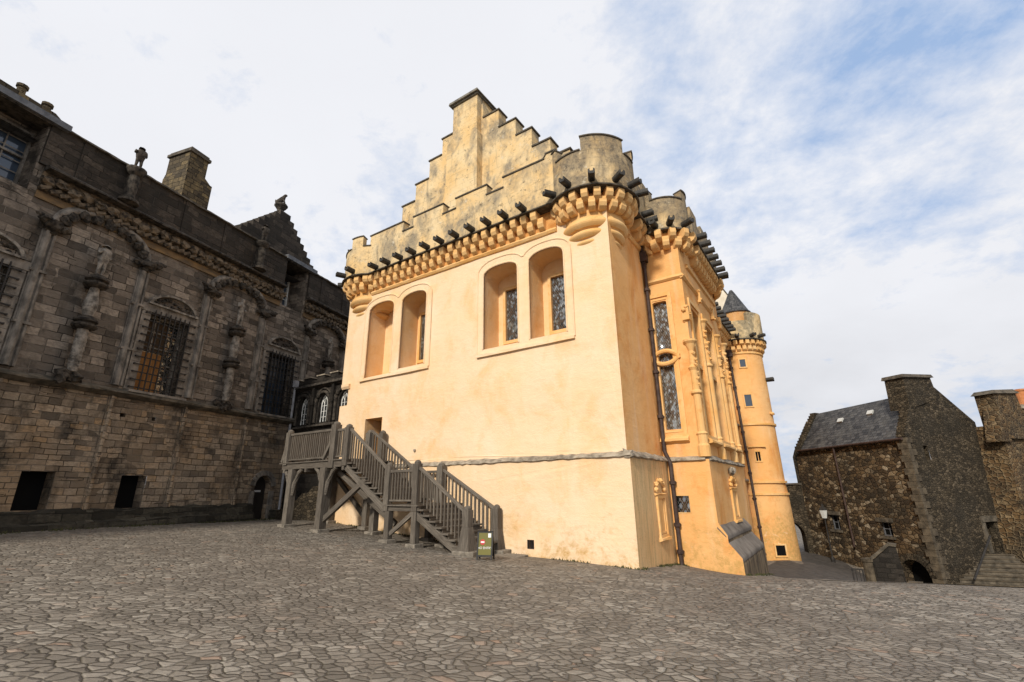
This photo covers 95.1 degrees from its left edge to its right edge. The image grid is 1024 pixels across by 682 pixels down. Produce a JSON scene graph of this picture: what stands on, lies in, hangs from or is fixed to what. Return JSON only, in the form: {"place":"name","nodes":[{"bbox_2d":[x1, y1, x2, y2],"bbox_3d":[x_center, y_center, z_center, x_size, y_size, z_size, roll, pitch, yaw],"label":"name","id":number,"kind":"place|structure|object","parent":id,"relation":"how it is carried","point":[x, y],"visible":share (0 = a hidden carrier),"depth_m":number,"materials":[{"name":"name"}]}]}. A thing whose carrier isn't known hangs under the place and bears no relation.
{"place":"outdoors","nodes":[
{"label":"outdoors","id":0,"kind":"place"},
{"bbox_2d":[0,519,1023,681],"bbox_3d":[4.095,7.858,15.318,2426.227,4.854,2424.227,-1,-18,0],"label":"cobbled yard","id":1,"kind":"structure","parent":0,"point":[260,600],"depth_m":7.33,"materials":[{"name":"stone"}]},
{"bbox_2d":[0,79,349,532],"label":"palace","id":2,"kind":"structure","parent":1,"relation":"on","point":[171,338],"depth_m":17.81,"materials":[{"name":"stone"}]},
{"bbox_2d":[0,116,34,183],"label":"sash window","id":3,"kind":"structure","parent":2,"relation":"in","point":[14,151],"depth_m":15.54,"materials":[{"name":"grey glass"}]},
{"bbox_2d":[134,316,182,394],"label":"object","id":4,"kind":"structure","parent":2,"relation":"in","point":[152,317],"depth_m":18.95,"materials":[{"name":"metal"}]},
{"bbox_2d":[252,476,264,518],"bbox_3d":[-12.233,8.122,22.131,0.095,3.322,0.893,-7,-19,19],"label":"cellar door","id":5,"kind":"structure","parent":2,"relation":"in","point":[259,489],"depth_m":22.46,"materials":[{"name":"black wood"}]},
{"bbox_2d":[261,354,287,415],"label":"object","id":6,"kind":"structure","parent":2,"relation":"in","point":[269,361],"depth_m":24.28,"materials":[{"name":"metal"}]},
{"bbox_2d":[282,281,289,305],"bbox_3d":[-12.911,-2.592,26.142,0.150,2.068,0.850,-7,-19,19],"label":"sash window","id":7,"kind":"structure","parent":2,"relation":"in","point":[284,301],"depth_m":26.49,"materials":[{"name":"grey glass"}]},
{"bbox_2d":[275,370,347,520],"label":"gallery building","id":8,"kind":"structure","parent":1,"relation":"on","point":[321,398],"depth_m":23.20,"materials":[{"name":"black stone"}]},
{"bbox_2d":[0,517,772,575],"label":"moss and weeds","id":9,"kind":"object","parent":1,"relation":"on","point":[638,568],"visible":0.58,"depth_m":15.22,"materials":[{"name":"green plant"}]},
{"bbox_2d":[277,421,527,557],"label":"staircase","id":10,"kind":"structure","parent":1,"relation":"on","point":[454,520],"depth_m":16.28,"materials":[{"name":"grey wood"}]},
{"bbox_2d":[476,531,494,559],"bbox_3d":[-0.701,5.415,12.412,0.432,0.698,0.267,-5,-18,13],"label":"sign board","id":11,"kind":"object","parent":1,"relation":"on","point":[485,543],"visible":1,"depth_m":12.37,"materials":[{"name":"green plastic"}]},
{"bbox_2d":[333,87,801,574],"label":"great hall","id":12,"kind":"structure","parent":1,"relation":"on","point":[551,351],"depth_m":17.11,"materials":[{"name":"paint"}]},
{"bbox_2d":[416,311,425,363],"bbox_3d":[-3.631,-0.242,20.604,1.320,2.360,0.125,-12,-21,32],"label":"window frame","id":13,"kind":"structure","parent":12,"relation":"in","point":[420,342],"depth_m":20.87,"materials":[{"name":"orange stone"}]},
{"bbox_2d":[503,285,517,344],"bbox_3d":[0.192,-1.075,18.147,1.240,2.360,0.125,-12,-21,32],"label":"window frame","id":14,"kind":"structure","parent":12,"relation":"in","point":[511,318],"depth_m":18.33,"materials":[{"name":"orange stone"}]},
{"bbox_2d":[547,271,565,334],"bbox_3d":[1.838,-1.434,17.089,1.100,2.360,0.125,-12,-21,32],"label":"window frame","id":15,"kind":"structure","parent":12,"relation":"in","point":[558,293],"depth_m":17.23,"materials":[{"name":"orange stone"}]},
{"bbox_2d":[649,291,689,443],"bbox_3d":[5.532,0.882,16.765,1.084,5.534,0.357,-12,-21,32],"label":"bay window","id":16,"kind":"structure","parent":12,"relation":"in","point":[675,416],"depth_m":16.72,"materials":[{"name":"beige stone"}]},
{"bbox_2d":[676,496,690,511],"bbox_3d":[5.601,5.356,15.382,0.570,0.560,0.020,-12,-21,32],"label":"lattice window","id":17,"kind":"structure","parent":12,"relation":"in","point":[683,505],"depth_m":15.36,"materials":[{"name":"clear glass"}]},
{"bbox_2d":[687,297,723,446],"bbox_3d":[6.953,1.149,17.221,0.530,5.377,1.750,-12,-21,32],"label":"bay window","id":18,"kind":"structure","parent":12,"relation":"in","point":[713,441],"depth_m":17.24,"materials":[{"name":"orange stone"}]},
{"bbox_2d":[701,313,735,451],"bbox_3d":[8.215,1.704,18.999,0.529,5.378,2.150,-12,-21,32],"label":"bay window","id":19,"kind":"structure","parent":12,"relation":"in","point":[727,445],"depth_m":19.44,"materials":[{"name":"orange stone"}]},
{"bbox_2d":[719,353,742,453],"bbox_3d":[9.330,2.691,20.399,0.528,4.327,1.400,-12,-21,32],"label":"bay window","id":20,"kind":"structure","parent":12,"relation":"in","point":[726,382],"depth_m":20.71,"materials":[{"name":"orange stone"}]},
{"bbox_2d":[738,358,747,367],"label":"tower window","id":21,"kind":"structure","parent":12,"relation":"in","point":[742,362],"depth_m":30.86,"materials":[{"name":"orange stone"}]},
{"bbox_2d":[742,393,753,407],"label":"tower window","id":22,"kind":"structure","parent":12,"relation":"in","point":[747,397],"depth_m":30.11,"materials":[{"name":"glass"}]},
{"bbox_2d":[747,446,765,461],"bbox_3d":[15.276,7.025,29.095,1.000,0.990,0.240,-6,-18,15],"label":"tower window","id":23,"kind":"structure","parent":12,"relation":"in","point":[759,454],"depth_m":29.05,"materials":[{"name":"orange stone"}]},
{"bbox_2d":[773,544,787,556],"bbox_3d":[15.652,12.206,27.285,0.680,0.710,0.170,-2,-18,4],"label":"tower window","id":24,"kind":"structure","parent":12,"relation":"in","point":[780,549],"depth_m":27.23,"materials":[{"name":"black glass"}]},
{"bbox_2d":[786,483,813,552],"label":"arched wall","id":25,"kind":"structure","parent":1,"relation":"on","point":[799,510],"depth_m":32.99,"materials":[{"name":"stone"}]},
{"bbox_2d":[860,542,922,582],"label":"garden wall","id":26,"kind":"structure","parent":1,"relation":"on","point":[885,565],"depth_m":19.07,"materials":[{"name":"black stone"}]},
{"bbox_2d":[851,568,865,581],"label":"gate","id":27,"kind":"structure","parent":26,"relation":"attached to","point":[855,569],"depth_m":19.53,"materials":[{"name":"metal"}]},
{"bbox_2d":[793,374,1005,583],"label":"stone house","id":28,"kind":"structure","parent":1,"relation":"on","point":[873,477],"depth_m":27.22,"materials":[{"name":"stone"}]},
{"bbox_2d":[832,515,840,529],"bbox_3d":[21.202,11.762,30.386,0.090,0.900,0.800,1,-18,-7],"label":"window frame","id":29,"kind":"structure","parent":28,"relation":"in","point":[836,521],"depth_m":30.57,"materials":[{"name":"white wood"}]},
{"bbox_2d":[882,522,893,535],"bbox_3d":[21.642,10.764,26.795,0.090,0.760,0.800,1,-18,-7],"label":"window frame","id":30,"kind":"structure","parent":28,"relation":"in","point":[887,527],"depth_m":26.92,"materials":[{"name":"white wood"}]},
{"bbox_2d":[912,561,932,583],"bbox_3d":[22.104,12.824,24.787,0.050,2.600,1.850,1,-18,-7],"label":"doorway","id":31,"kind":"structure","parent":28,"relation":"in","point":[920,573],"depth_m":25.24,"materials":[{"name":"black"}]},
{"bbox_2d":[821,579,1019,587],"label":"kerb","id":32,"kind":"structure","parent":1,"relation":"on","point":[930,583],"depth_m":12.54,"materials":[{"name":"grey stone"}]},
{"bbox_2d":[955,535,1023,587],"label":"stone steps","id":33,"kind":"structure","parent":1,"relation":"on","point":[1003,570],"depth_m":24.19,"materials":[{"name":"stone"}]},
{"bbox_2d":[970,389,1023,562],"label":"stone house","id":34,"kind":"structure","parent":1,"relation":"on","point":[1000,433],"depth_m":27.27,"materials":[{"name":"stone"}]},
{"bbox_2d":[1015,388,1023,403],"bbox_3d":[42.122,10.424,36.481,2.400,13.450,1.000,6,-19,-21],"label":"chimney stack","id":35,"kind":"object","parent":34,"relation":"on","point":[1020,396],"visible":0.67,"depth_m":38.02,"materials":[{"name":"ceramic"}]},
{"bbox_2d":[0,0,1023,487],"label":"sky","id":36,"kind":"structure","parent":0,"point":[853,170],"materials":[{"name":"white"}]},
{"bbox_2d":[768,550,865,581],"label":"road","id":37,"kind":"structure","parent":0,"point":[821,567],"depth_m":24.29,"materials":[{"name":"grey stone"}]},
{"bbox_2d":[819,504,835,562],"bbox_3d":[20.191,12.287,29.933,0.540,3.592,0.468,-1,-18,0],"label":"street lamp","id":38,"kind":"object","parent":37,"relation":"on","point":[823,510],"visible":0.95,"depth_m":30.10,"materials":[{"name":"metal"}]}
]}

